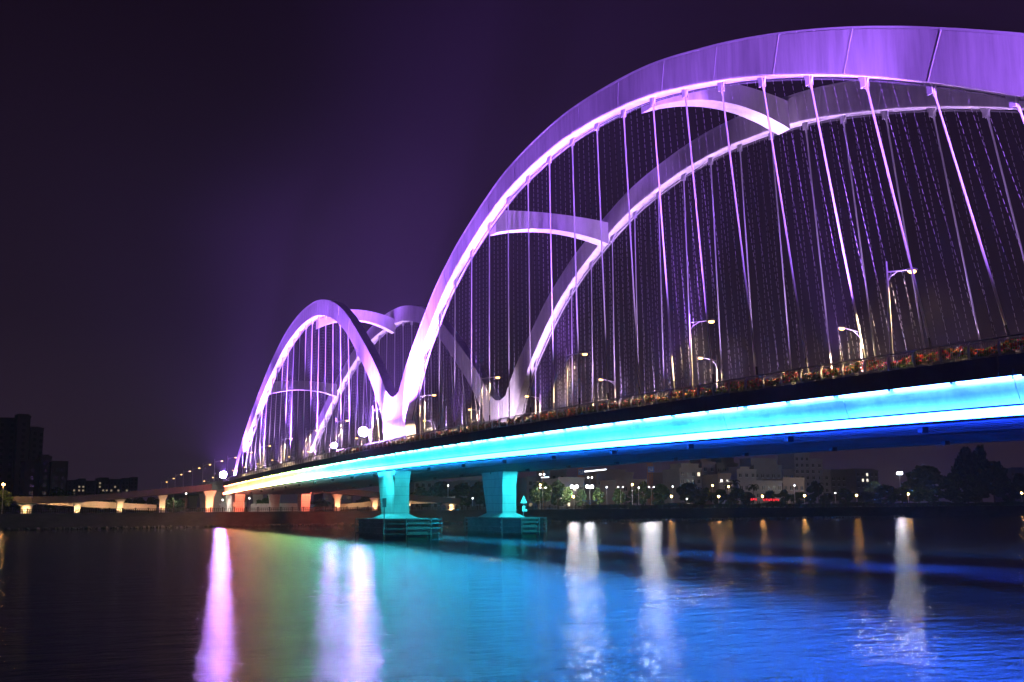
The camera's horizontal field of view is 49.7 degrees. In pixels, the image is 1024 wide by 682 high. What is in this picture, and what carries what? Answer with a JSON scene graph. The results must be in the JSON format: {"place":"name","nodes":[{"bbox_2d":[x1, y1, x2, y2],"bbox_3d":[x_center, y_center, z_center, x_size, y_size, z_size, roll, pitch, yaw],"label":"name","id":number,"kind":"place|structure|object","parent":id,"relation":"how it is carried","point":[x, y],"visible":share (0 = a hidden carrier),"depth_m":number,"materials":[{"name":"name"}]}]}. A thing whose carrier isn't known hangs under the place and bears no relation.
{"place":"outdoors","nodes":[
{"label":"outdoors","id":0,"kind":"place"},
{"bbox_2d":[13,484,216,513],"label":"footbridge ramp","id":1,"kind":"structure","parent":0,"point":[78,501],"depth_m":275.71,"materials":[{"name":"paint"}]},
{"bbox_2d":[328,489,460,510],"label":"footbridge ramp","id":2,"kind":"structure","parent":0,"point":[375,497],"depth_m":309.80,"materials":[{"name":"paint"}]},
{"bbox_2d":[0,515,1023,681],"bbox_3d":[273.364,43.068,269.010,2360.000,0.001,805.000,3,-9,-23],"label":"water","id":3,"kind":"structure","parent":0,"point":[905,599],"depth_m":51.35,"materials":[{"name":"blue liquid"}]},
{"bbox_2d":[0,515,904,529],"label":"rubble","id":4,"kind":"object","parent":3,"relation":"in","point":[233,525],"visible":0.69,"depth_m":289.80,"materials":[{"name":"black stone"}]},
{"bbox_2d":[223,26,1023,539],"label":"arch bridge","id":5,"kind":"structure","parent":3,"relation":"in","point":[931,72],"depth_m":105.09,"materials":[{"name":"metal"}]},
{"bbox_2d":[358,427,367,444],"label":"floodlight","id":6,"kind":"object","parent":5,"relation":"on","point":[362,431],"visible":1,"depth_m":172.50,"materials":[{"name":"grey metal"}]},
{"bbox_2d":[481,373,500,424],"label":"street lamp","id":7,"kind":"object","parent":5,"relation":"on","point":[497,377],"visible":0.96,"depth_m":133.28,"materials":[{"name":"white metal"}]},
{"bbox_2d":[566,349,587,406],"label":"street lamp","id":8,"kind":"object","parent":5,"relation":"on","point":[584,353],"visible":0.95,"depth_m":112.29,"materials":[{"name":"white metal"}]},
{"bbox_2d":[340,349,1023,455],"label":"planter trough","id":9,"kind":"object","parent":5,"relation":"on","point":[676,399],"visible":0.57,"depth_m":72.58,"materials":[{"name":"brown metal"}]},
{"bbox_2d":[339,337,1023,454],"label":"flower bed","id":10,"kind":"object","parent":9,"relation":"in","point":[956,351],"visible":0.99,"depth_m":77.71,"materials":[{"name":"red plant"}]},
{"bbox_2d":[689,314,715,395],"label":"street lamp","id":11,"kind":"object","parent":5,"relation":"on","point":[690,328],"visible":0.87,"depth_m":91.35,"materials":[{"name":"white metal"}]},
{"bbox_2d":[838,325,862,371],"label":"street lamp","id":12,"kind":"object","parent":5,"relation":"on","point":[841,327],"visible":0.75,"depth_m":100.42,"materials":[{"name":"white metal"}]},
{"bbox_2d":[886,261,917,360],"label":"street lamp","id":13,"kind":"object","parent":5,"relation":"on","point":[889,314],"visible":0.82,"depth_m":70.32,"materials":[{"name":"white metal"}]},
{"bbox_2d":[0,505,1023,513],"bbox_3d":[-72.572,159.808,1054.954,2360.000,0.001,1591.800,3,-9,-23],"label":"ground","id":14,"kind":"structure","parent":0,"point":[361,509],"depth_m":397.38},
{"bbox_2d":[0,489,13,513],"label":"tree","id":15,"kind":"object","parent":14,"relation":"on","point":[7,498],"visible":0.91,"depth_m":262.72,"materials":[{"name":"green plant"}]},
{"bbox_2d":[0,417,15,510],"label":"building","id":16,"kind":"structure","parent":14,"relation":"on","point":[7,433],"depth_m":554.82,"materials":[{"name":"grey glass"}]},
{"bbox_2d":[0,423,13,508],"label":"window","id":17,"kind":"structure","parent":16,"relation":"in","point":[2,424],"depth_m":554.64,"materials":[{"name":"black glass"}]},
{"bbox_2d":[10,414,30,510],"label":"building","id":18,"kind":"structure","parent":14,"relation":"on","point":[22,438],"depth_m":549.86,"materials":[{"name":"grey concrete"}]},
{"bbox_2d":[18,423,25,494],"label":"window","id":19,"kind":"structure","parent":18,"relation":"in","point":[23,424],"depth_m":549.65,"materials":[{"name":"black glass"}]},
{"bbox_2d":[18,460,39,510],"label":"building","id":20,"kind":"structure","parent":14,"relation":"on","point":[29,479],"depth_m":476.57,"materials":[{"name":"grey concrete"}]},
{"bbox_2d":[28,426,39,459],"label":"building","id":21,"kind":"structure","parent":14,"relation":"on","point":[33,443],"depth_m":570.97,"materials":[{"name":"grey concrete"}]},
{"bbox_2d":[38,428,43,456],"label":"building","id":22,"kind":"structure","parent":14,"relation":"on","point":[41,434],"depth_m":581.78,"materials":[{"name":"grey glass"}]},
{"bbox_2d":[36,454,51,510],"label":"building","id":23,"kind":"structure","parent":14,"relation":"on","point":[44,472],"depth_m":475.39,"materials":[{"name":"grey concrete"}]},
{"bbox_2d":[42,461,47,508],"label":"window","id":24,"kind":"structure","parent":23,"relation":"in","point":[45,462],"depth_m":475.34,"materials":[{"name":"black glass"}]},
{"bbox_2d":[42,487,66,511],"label":"tree","id":25,"kind":"object","parent":14,"relation":"on","point":[56,491],"visible":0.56,"depth_m":312.71,"materials":[{"name":"green plant"}]},
{"bbox_2d":[47,461,68,511],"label":"building","id":26,"kind":"structure","parent":14,"relation":"on","point":[58,475],"depth_m":472.74,"materials":[{"name":"grey concrete"}]},
{"bbox_2d":[53,468,65,509],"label":"window","id":27,"kind":"structure","parent":26,"relation":"in","point":[55,469],"depth_m":472.33,"materials":[{"name":"black glass"}]},
{"bbox_2d":[66,480,76,510],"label":"building","id":28,"kind":"structure","parent":14,"relation":"on","point":[71,485],"depth_m":968.68,"materials":[{"name":"grey glass"}]},
{"bbox_2d":[75,478,85,510],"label":"building","id":29,"kind":"structure","parent":14,"relation":"on","point":[81,485],"depth_m":972.24,"materials":[{"name":"grey glass"}]},
{"bbox_2d":[84,481,95,510],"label":"building","id":30,"kind":"structure","parent":14,"relation":"on","point":[90,487],"depth_m":976.07,"materials":[{"name":"grey glass"}]},
{"bbox_2d":[40,501,155,509],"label":"wall","id":31,"kind":"structure","parent":14,"relation":"on","point":[110,505],"depth_m":285.04,"materials":[{"name":"concrete"}]},
{"bbox_2d":[95,477,108,510],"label":"building","id":32,"kind":"structure","parent":14,"relation":"on","point":[102,483],"depth_m":981.67,"materials":[{"name":"grey glass"}]},
{"bbox_2d":[108,479,120,510],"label":"building","id":33,"kind":"structure","parent":14,"relation":"on","point":[114,485],"depth_m":986.17,"materials":[{"name":"grey glass"}]},
{"bbox_2d":[120,478,129,491],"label":"building","id":34,"kind":"structure","parent":14,"relation":"on","point":[124,485],"depth_m":990.97,"materials":[{"name":"grey glass"}]},
{"bbox_2d":[129,477,137,500],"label":"building","id":35,"kind":"structure","parent":14,"relation":"on","point":[133,483],"depth_m":994.57,"materials":[{"name":"grey glass"}]},
{"bbox_2d":[145,497,158,511],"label":"tree","id":36,"kind":"object","parent":14,"relation":"on","point":[151,500],"visible":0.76,"depth_m":298.86,"materials":[{"name":"green plant"}]},
{"bbox_2d":[165,497,178,511],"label":"tree","id":37,"kind":"object","parent":14,"relation":"on","point":[169,502],"visible":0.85,"depth_m":303.72,"materials":[{"name":"green plant"}]},
{"bbox_2d":[145,480,280,511],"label":"approach viaduct","id":38,"kind":"object","parent":14,"relation":"on","point":[193,499],"visible":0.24,"depth_m":340.51,"materials":[{"name":"concrete"}]},
{"bbox_2d":[250,503,297,511],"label":"site fence","id":39,"kind":"object","parent":14,"relation":"on","point":[282,505],"visible":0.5,"depth_m":324.26,"materials":[{"name":"grey metal"}]},
{"bbox_2d":[310,498,330,510],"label":"tree","id":40,"kind":"object","parent":14,"relation":"on","point":[323,502],"visible":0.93,"depth_m":351.05,"materials":[{"name":"green plant"}]},
{"bbox_2d":[313,493,352,509],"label":"building","id":41,"kind":"structure","parent":14,"relation":"on","point":[344,499],"depth_m":460.61,"materials":[{"name":"grey glass"}]},
{"bbox_2d":[340,496,454,509],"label":"footbridge ramp","id":42,"kind":"structure","parent":14,"relation":"on","point":[363,504],"depth_m":322.09,"materials":[{"name":"concrete"}]},
{"bbox_2d":[410,487,431,509],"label":"tree","id":43,"kind":"object","parent":14,"relation":"on","point":[421,491],"visible":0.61,"depth_m":369.20,"materials":[{"name":"green plant"}]},
{"bbox_2d":[409,480,438,507],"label":"building","id":44,"kind":"structure","parent":14,"relation":"on","point":[426,485],"depth_m":524.26,"materials":[{"name":"grey glass"}]},
{"bbox_2d":[429,481,450,506],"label":"tree","id":45,"kind":"object","parent":14,"relation":"on","point":[440,489],"visible":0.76,"depth_m":371.77,"materials":[{"name":"green plant"}]},
{"bbox_2d":[449,482,472,509],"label":"tree","id":46,"kind":"object","parent":14,"relation":"on","point":[461,489],"visible":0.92,"depth_m":365.34,"materials":[{"name":"green plant"}]},
{"bbox_2d":[447,480,474,508],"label":"building","id":47,"kind":"structure","parent":14,"relation":"on","point":[452,485],"depth_m":535.09,"materials":[{"name":"grey glass"}]},
{"bbox_2d":[469,481,484,509],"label":"tree","id":48,"kind":"object","parent":14,"relation":"on","point":[477,491],"visible":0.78,"depth_m":361.50,"materials":[{"name":"green plant"}]},
{"bbox_2d":[470,479,485,508],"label":"building","id":49,"kind":"structure","parent":14,"relation":"on","point":[471,484],"depth_m":531.19,"materials":[{"name":"grey concrete"}]},
{"bbox_2d":[0,503,1023,529],"bbox_3d":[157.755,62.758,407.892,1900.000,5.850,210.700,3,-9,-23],"label":"quay wall","id":50,"kind":"structure","parent":14,"relation":"on","point":[12,521],"depth_m":307.46,"materials":[{"name":"stone"}]},
{"bbox_2d":[516,476,549,508],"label":"building","id":51,"kind":"structure","parent":14,"relation":"on","point":[524,486],"depth_m":496.73,"materials":[{"name":"grey glass"}]},
{"bbox_2d":[529,486,541,508],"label":"tree","id":52,"kind":"object","parent":14,"relation":"on","point":[536,497],"visible":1,"depth_m":352.23,"materials":[{"name":"green plant"}]},
{"bbox_2d":[538,481,551,503],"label":"tree","id":53,"kind":"object","parent":14,"relation":"on","point":[545,495],"visible":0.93,"depth_m":358.13,"materials":[{"name":"green plant"}]},
{"bbox_2d":[536,469,566,478],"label":"building","id":54,"kind":"structure","parent":14,"relation":"on","point":[555,474],"depth_m":527.24,"materials":[{"name":"grey concrete"}]},
{"bbox_2d":[550,479,564,508],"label":"tree","id":55,"kind":"object","parent":14,"relation":"on","point":[557,486],"visible":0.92,"depth_m":372.52,"materials":[{"name":"green plant"}]},
{"bbox_2d":[543,477,584,508],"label":"building","id":56,"kind":"structure","parent":14,"relation":"on","point":[569,481],"depth_m":459.69,"materials":[{"name":"grey concrete"}]},
{"bbox_2d":[560,487,573,504],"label":"tree","id":57,"kind":"object","parent":14,"relation":"on","point":[567,494],"visible":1,"depth_m":362.50,"materials":[{"name":"green plant"}]},
{"bbox_2d":[575,489,586,508],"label":"tree","id":58,"kind":"object","parent":14,"relation":"on","point":[581,493],"visible":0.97,"depth_m":370.04,"materials":[{"name":"green plant"}]},
{"bbox_2d":[592,488,604,504],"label":"tree","id":59,"kind":"object","parent":14,"relation":"on","point":[599,493],"visible":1,"depth_m":368.56,"materials":[{"name":"green plant"}]},
{"bbox_2d":[583,469,633,505],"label":"building","id":60,"kind":"structure","parent":14,"relation":"on","point":[606,474],"depth_m":506.44,"materials":[{"name":"grey concrete"}]},
{"bbox_2d":[612,489,625,504],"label":"tree","id":61,"kind":"object","parent":14,"relation":"on","point":[616,495],"visible":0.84,"depth_m":372.37,"materials":[{"name":"green plant"}]},
{"bbox_2d":[599,479,647,504],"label":"building","id":62,"kind":"structure","parent":14,"relation":"on","point":[626,485],"depth_m":473.77,"materials":[{"name":"grey concrete"}]},
{"bbox_2d":[625,490,638,504],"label":"tree","id":63,"kind":"object","parent":14,"relation":"on","point":[631,493],"visible":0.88,"depth_m":394.77,"materials":[{"name":"green plant"}]},
{"bbox_2d":[634,481,652,504],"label":"tree","id":64,"kind":"object","parent":14,"relation":"on","point":[644,489],"visible":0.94,"depth_m":382.57,"materials":[{"name":"green plant"}]},
{"bbox_2d":[648,472,662,504],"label":"building","id":65,"kind":"structure","parent":14,"relation":"on","point":[658,478],"depth_m":501.23,"materials":[{"name":"grey concrete"}]},
{"bbox_2d":[652,483,669,504],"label":"tree","id":66,"kind":"object","parent":14,"relation":"on","point":[663,494],"visible":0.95,"depth_m":380.75,"materials":[{"name":"green plant"}]},
{"bbox_2d":[662,463,701,507],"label":"building","id":67,"kind":"structure","parent":14,"relation":"on","point":[675,476],"depth_m":484.14,"materials":[{"name":"grey concrete"}]},
{"bbox_2d":[676,482,704,502],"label":"tree","id":68,"kind":"object","parent":14,"relation":"on","point":[691,492],"visible":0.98,"depth_m":380.62,"materials":[{"name":"green plant"}]},
{"bbox_2d":[690,459,715,474],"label":"building","id":69,"kind":"structure","parent":14,"relation":"on","point":[708,468],"depth_m":519.65,"materials":[{"name":"grey concrete"}]},
{"bbox_2d":[695,487,714,504],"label":"tree","id":70,"kind":"object","parent":14,"relation":"on","point":[707,493],"visible":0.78,"depth_m":392.83,"materials":[{"name":"green plant"}]},
{"bbox_2d":[701,473,730,507],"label":"building","id":71,"kind":"structure","parent":14,"relation":"on","point":[709,481],"depth_m":483.18,"materials":[{"name":"grey concrete"}]},
{"bbox_2d":[709,489,728,503],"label":"tree","id":72,"kind":"object","parent":14,"relation":"on","point":[722,494],"visible":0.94,"depth_m":393.68,"materials":[{"name":"green plant"}]},
{"bbox_2d":[711,457,737,473],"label":"building","id":73,"kind":"structure","parent":14,"relation":"on","point":[723,464],"depth_m":536.81,"materials":[{"name":"grey concrete"}]},
{"bbox_2d":[725,487,747,503],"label":"tree","id":74,"kind":"object","parent":14,"relation":"on","point":[736,493],"visible":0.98,"depth_m":392.46,"materials":[{"name":"green plant"}]},
{"bbox_2d":[719,467,756,481],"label":"building","id":75,"kind":"structure","parent":14,"relation":"on","point":[742,473],"depth_m":509.80,"materials":[{"name":"grey concrete"}]},
{"bbox_2d":[740,492,755,504],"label":"tree","id":76,"kind":"object","parent":14,"relation":"on","point":[749,497],"visible":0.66,"depth_m":413.94,"materials":[{"name":"green plant"}]},
{"bbox_2d":[719,480,782,506],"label":"building","id":77,"kind":"structure","parent":14,"relation":"on","point":[767,486],"depth_m":468.06,"materials":[{"name":"grey concrete"}]},
{"bbox_2d":[738,458,781,480],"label":"building","id":78,"kind":"structure","parent":14,"relation":"on","point":[768,468],"depth_m":524.77,"materials":[{"name":"grey concrete"}]},
{"bbox_2d":[762,490,777,502],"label":"tree","id":79,"kind":"object","parent":14,"relation":"on","point":[770,494],"visible":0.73,"depth_m":416.96,"materials":[{"name":"green plant"}]},
{"bbox_2d":[763,477,804,506],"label":"building","id":80,"kind":"structure","parent":14,"relation":"on","point":[788,483],"depth_m":480.17,"materials":[{"name":"beige concrete"}]},
{"bbox_2d":[776,489,791,502],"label":"tree","id":81,"kind":"object","parent":14,"relation":"on","point":[785,494],"visible":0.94,"depth_m":422.40,"materials":[{"name":"green plant"}]},
{"bbox_2d":[781,469,794,476],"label":"building","id":82,"kind":"structure","parent":14,"relation":"on","point":[787,472],"depth_m":546.25,"materials":[{"name":"grey concrete"}]},
{"bbox_2d":[777,453,810,503],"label":"building","id":83,"kind":"structure","parent":14,"relation":"on","point":[799,463],"depth_m":565.59,"materials":[{"name":"grey concrete"}]},
{"bbox_2d":[790,492,810,503],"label":"tree","id":84,"kind":"object","parent":14,"relation":"on","point":[797,498],"visible":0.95,"depth_m":413.61,"materials":[{"name":"green plant"}]},
{"bbox_2d":[586,501,1023,508],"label":"hedge","id":85,"kind":"object","parent":14,"relation":"on","point":[770,504],"visible":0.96,"depth_m":379.54,"materials":[{"name":"green plant"}]},
{"bbox_2d":[806,480,823,503],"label":"tree","id":86,"kind":"object","parent":14,"relation":"on","point":[811,489],"visible":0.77,"depth_m":435.58,"materials":[{"name":"green plant"}]},
{"bbox_2d":[809,458,822,506],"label":"building","id":87,"kind":"structure","parent":14,"relation":"on","point":[816,465],"depth_m":569.22,"materials":[{"name":"grey concrete"}]},
{"bbox_2d":[819,469,831,503],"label":"building","id":88,"kind":"structure","parent":14,"relation":"on","point":[825,478],"depth_m":569.42,"materials":[{"name":"grey concrete"}]},
{"bbox_2d":[818,493,834,503],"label":"tree","id":89,"kind":"object","parent":14,"relation":"on","point":[829,498],"visible":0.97,"depth_m":419.05,"materials":[{"name":"green plant"}]},
{"bbox_2d":[830,469,846,503],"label":"building","id":90,"kind":"structure","parent":14,"relation":"on","point":[838,479],"depth_m":589.95,"materials":[{"name":"grey concrete"}]},
{"bbox_2d":[832,488,855,503],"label":"tree","id":91,"kind":"object","parent":14,"relation":"on","point":[848,495],"visible":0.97,"depth_m":438.90,"materials":[{"name":"green plant"}]},
{"bbox_2d":[846,469,879,501],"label":"building","id":92,"kind":"structure","parent":14,"relation":"on","point":[857,479],"depth_m":627.78,"materials":[{"name":"grey concrete"}]},
{"bbox_2d":[855,491,875,502],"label":"tree","id":93,"kind":"object","parent":14,"relation":"on","point":[864,496],"visible":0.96,"depth_m":442.82,"materials":[{"name":"green plant"}]},
{"bbox_2d":[863,481,880,498],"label":"tree","id":94,"kind":"object","parent":14,"relation":"on","point":[870,485],"visible":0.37,"depth_m":475.56,"materials":[{"name":"green plant"}]},
{"bbox_2d":[871,484,901,503],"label":"tree","id":95,"kind":"object","parent":14,"relation":"on","point":[890,493],"visible":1,"depth_m":435.26,"materials":[{"name":"green plant"}]},
{"bbox_2d":[897,487,914,502],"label":"tree","id":96,"kind":"object","parent":14,"relation":"on","point":[903,492],"visible":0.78,"depth_m":440.17,"materials":[{"name":"green plant"}]},
{"bbox_2d":[911,487,933,502],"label":"tree","id":97,"kind":"object","parent":14,"relation":"on","point":[916,497],"visible":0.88,"depth_m":441.38,"materials":[{"name":"green plant"}]},
{"bbox_2d":[900,465,951,501],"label":"tree","id":98,"kind":"object","parent":14,"relation":"on","point":[925,477],"visible":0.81,"depth_m":519.41,"materials":[{"name":"green plant"}]},
{"bbox_2d":[924,487,948,501],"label":"tree","id":99,"kind":"object","parent":14,"relation":"on","point":[938,492],"visible":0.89,"depth_m":446.52,"materials":[{"name":"green plant"}]},
{"bbox_2d":[944,464,974,500],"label":"tree","id":100,"kind":"object","parent":14,"relation":"on","point":[958,475],"visible":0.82,"depth_m":500.95,"materials":[{"name":"green plant"}]},
{"bbox_2d":[954,446,979,502],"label":"tree","id":101,"kind":"object","parent":14,"relation":"on","point":[964,458],"visible":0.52,"depth_m":519.43,"materials":[{"name":"green plant"}]},
{"bbox_2d":[972,445,992,505],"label":"tree","id":102,"kind":"object","parent":14,"relation":"on","point":[979,460],"visible":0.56,"depth_m":520.28,"materials":[{"name":"green plant"}]},
{"bbox_2d":[976,461,1010,501],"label":"tree","id":103,"kind":"object","parent":14,"relation":"on","point":[994,472],"visible":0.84,"depth_m":499.09,"materials":[{"name":"green plant"}]},
{"bbox_2d":[992,481,1022,501],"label":"tree","id":104,"kind":"object","parent":14,"relation":"on","point":[1011,489],"visible":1,"depth_m":489.13,"materials":[{"name":"green plant"}]},
{"bbox_2d":[995,467,1023,501],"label":"building","id":105,"kind":"structure","parent":14,"relation":"on","point":[1012,471],"depth_m":648.13,"materials":[{"name":"grey glass"}]},
{"bbox_2d":[1012,473,1023,501],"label":"tree","id":106,"kind":"object","parent":14,"relation":"on","point":[1018,480],"visible":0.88,"depth_m":492.89,"materials":[{"name":"plant"}]},
{"bbox_2d":[0,0,1023,509],"label":"sky","id":107,"kind":"structure","parent":0,"point":[180,180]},
{"bbox_2d":[647,462,653,499],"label":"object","id":108,"kind":"object","parent":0,"point":[650,469],"visible":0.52,"depth_m":466.97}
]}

